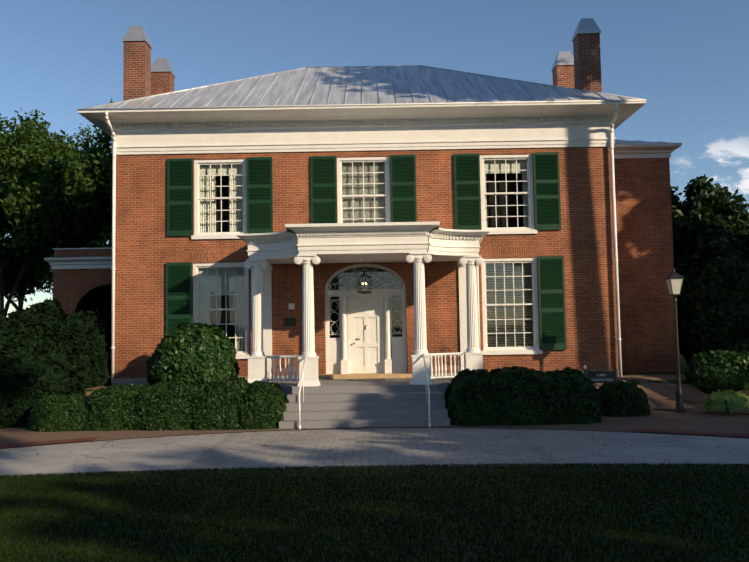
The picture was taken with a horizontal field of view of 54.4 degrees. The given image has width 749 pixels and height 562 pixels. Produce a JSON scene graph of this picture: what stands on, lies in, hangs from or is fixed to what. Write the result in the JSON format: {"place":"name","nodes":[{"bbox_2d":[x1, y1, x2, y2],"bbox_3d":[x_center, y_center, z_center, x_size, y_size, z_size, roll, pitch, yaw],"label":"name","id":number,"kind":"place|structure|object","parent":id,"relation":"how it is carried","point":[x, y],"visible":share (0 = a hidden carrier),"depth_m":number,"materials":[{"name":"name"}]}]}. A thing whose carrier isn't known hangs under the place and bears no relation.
{"place":"outdoors","nodes":[
{"label":"outdoors","id":0,"kind":"place"},
{"bbox_2d":[114,147,618,384],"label":"brick wall","id":1,"kind":"structure","parent":0,"point":[514,244],"depth_m":22.54,"materials":[{"name":"red brick"}]},
{"bbox_2d":[283,303,295,325],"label":"wall plaques","id":2,"kind":"object","parent":1,"relation":"attached to","point":[289,321],"depth_m":22.34,"materials":[{"name":"black metal"}]},
{"bbox_2d":[78,101,645,385],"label":"house entablature","id":3,"kind":"structure","parent":1,"relation":"attached to","point":[364,128],"depth_m":22.64,"materials":[{"name":"white paint"}]},
{"bbox_2d":[77,65,646,110],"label":"house roof","id":4,"kind":"structure","parent":3,"relation":"on","point":[364,85],"depth_m":23.85,"materials":[{"name":"grey metal"}]},
{"bbox_2d":[122,18,601,100],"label":"chimneys","id":5,"kind":"object","parent":4,"relation":"on","point":[580,69],"visible":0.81,"depth_m":23.70,"materials":[{"name":"brick"}]},
{"bbox_2d":[325,264,406,373],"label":"front door","id":6,"kind":"structure","parent":1,"relation":"attached to","point":[375,322],"depth_m":22.51,"materials":[{"name":"white paint"}]},
{"bbox_2d":[166,152,566,349],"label":"window shutters","id":7,"kind":"object","parent":1,"relation":"attached to","point":[551,283],"depth_m":22.52,"materials":[{"name":"green wood"}]},
{"bbox_2d":[0,352,748,561],"bbox_3d":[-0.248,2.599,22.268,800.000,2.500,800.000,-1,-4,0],"label":"terrain","id":8,"kind":"structure","parent":0,"point":[683,366],"depth_m":8.71,"materials":[{"name":"green plant"}]},
{"bbox_2d":[0,107,87,310],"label":"foliage","id":9,"kind":"object","parent":8,"relation":"on","point":[27,130],"visible":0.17,"depth_m":34.42,"materials":[{"name":"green plant"}]},
{"bbox_2d":[0,143,107,316],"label":"foliage","id":10,"kind":"object","parent":8,"relation":"on","point":[22,275],"visible":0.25,"depth_m":30.19,"materials":[{"name":"green plant"}]},
{"bbox_2d":[0,298,110,428],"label":"yews","id":11,"kind":"object","parent":8,"relation":"on","point":[48,347],"visible":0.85,"depth_m":20.12,"materials":[{"name":"green plant"}]},
{"bbox_2d":[0,123,111,295],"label":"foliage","id":12,"kind":"object","parent":8,"relation":"on","point":[48,286],"visible":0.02,"depth_m":49.21,"materials":[{"name":"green plant"}]},
{"bbox_2d":[0,98,112,308],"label":"foliage","id":13,"kind":"object","parent":8,"relation":"on","point":[83,188],"visible":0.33,"depth_m":28.25,"materials":[{"name":"green plant"}]},
{"bbox_2d":[26,377,288,431],"bbox_3d":[-5.451,3.676,18.607,6.621,2.412,2.341,-1,-4,0],"label":"hedge","id":14,"kind":"object","parent":8,"relation":"on","point":[237,403],"visible":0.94,"depth_m":17.78,"materials":[{"name":"green plant"}]},
{"bbox_2d":[146,322,239,385],"bbox_3d":[-5.135,2.497,20.708,2.594,2.660,2.287,-1,-4,0],"label":"window shrub","id":15,"kind":"object","parent":8,"relation":"on","point":[197,353],"visible":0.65,"depth_m":20.00,"materials":[{"name":"green plant"}]},
{"bbox_2d":[44,139,681,372],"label":"side wings","id":16,"kind":"object","parent":8,"relation":"on","point":[644,232],"visible":0.48,"depth_m":24.53},
{"bbox_2d":[236,221,489,428],"bbox_3d":[-0.274,1.217,20.100,7.100,5.380,5.065,-1,-4,0],"label":"front porch","id":17,"kind":"object","parent":8,"relation":"on","point":[415,397],"visible":0.96,"depth_m":19.48,"materials":[{"name":"wood"}]},
{"bbox_2d":[274,349,296,381],"bbox_3d":[-2.591,2.458,21.261,0.543,0.931,0.535,1,-4,-30],"label":"porch chair","id":18,"kind":"object","parent":17,"relation":"on","point":[286,365],"visible":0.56,"depth_m":21.11,"materials":[{"name":"white wood"}]},
{"bbox_2d":[357,273,370,293],"bbox_3d":[-0.295,-0.144,20.942,0.400,1.035,0.407,-1,-4,0],"label":"porch lantern","id":19,"kind":"object","parent":17,"relation":"attached to","point":[365,291],"visible":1,"depth_m":20.86,"materials":[{"name":"black metal"}]},
{"bbox_2d":[439,347,460,370],"bbox_3d":[2.187,2.379,21.256,0.543,0.931,0.535,-3,-4,30],"label":"porch chair","id":20,"kind":"object","parent":17,"relation":"on","point":[448,356],"visible":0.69,"depth_m":21.09,"materials":[{"name":"white wood"}]},
{"bbox_2d":[0,374,748,447],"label":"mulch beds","id":21,"kind":"object","parent":8,"relation":"on","point":[696,419],"visible":0.19,"depth_m":17.44,"materials":[{"name":"soil"}]},
{"bbox_2d":[584,365,615,382],"bbox_3d":[5.753,2.872,18.530,0.820,1.475,0.080,-1,-4,0],"label":"lobby sign","id":22,"kind":"object","parent":21,"relation":"on","point":[602,376],"visible":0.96,"depth_m":18.55,"materials":[{"name":"black metal"}]},
{"bbox_2d":[664,268,684,412],"bbox_3d":[8.184,1.602,19.709,0.400,3.980,0.400,-1,-4,0],"label":"lamp post","id":23,"kind":"object","parent":21,"relation":"on","point":[674,281],"visible":0.94,"depth_m":19.66,"materials":[{"name":"black metal"}]},
{"bbox_2d":[701,389,748,413],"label":"hosta plant","id":24,"kind":"object","parent":21,"relation":"on","point":[730,400],"visible":1,"depth_m":18.66,"materials":[{"name":"green plant"}]},
{"bbox_2d":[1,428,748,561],"bbox_3d":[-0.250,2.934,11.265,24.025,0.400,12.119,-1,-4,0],"label":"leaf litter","id":25,"kind":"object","parent":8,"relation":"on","point":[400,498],"visible":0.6,"depth_m":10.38,"materials":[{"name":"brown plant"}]},
{"bbox_2d":[445,365,649,425],"bbox_3d":[4.607,3.515,18.527,5.729,2.768,2.338,0,-4,-13],"label":"hedge","id":26,"kind":"object","parent":8,"relation":"on","point":[514,395],"visible":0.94,"depth_m":17.70,"materials":[{"name":"green plant"}]},
{"bbox_2d":[670,174,745,220],"bbox_3d":[16.079,-0.568,37.389,6.949,9.071,6.506,-1,-4,0],"label":"tree","id":27,"kind":"object","parent":8,"relation":"on","point":[692,189],"visible":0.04,"depth_m":35.55,"materials":[{"name":"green plant"}]},
{"bbox_2d":[672,183,748,269],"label":"tree","id":28,"kind":"object","parent":8,"relation":"on","point":[713,206],"visible":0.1,"depth_m":30.97,"materials":[{"name":"green plant"}]},
{"bbox_2d":[675,221,748,365],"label":"oval tree","id":29,"kind":"object","parent":8,"relation":"on","point":[712,269],"visible":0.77,"depth_m":24.33,"materials":[{"name":"green plant"}]},
{"bbox_2d":[684,337,748,395],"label":"shrubs","id":30,"kind":"object","parent":8,"relation":"on","point":[708,373],"visible":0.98,"depth_m":20.63,"materials":[{"name":"green plant"}]},
{"bbox_2d":[0,428,748,476],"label":"drive pavement","id":31,"kind":"structure","parent":0,"point":[298,448],"depth_m":14.31,"materials":[{"name":"concrete"}]},
{"bbox_2d":[0,0,748,316],"label":"sky","id":32,"kind":"structure","parent":0,"point":[689,59],"materials":[{"name":"blue"}]}
]}

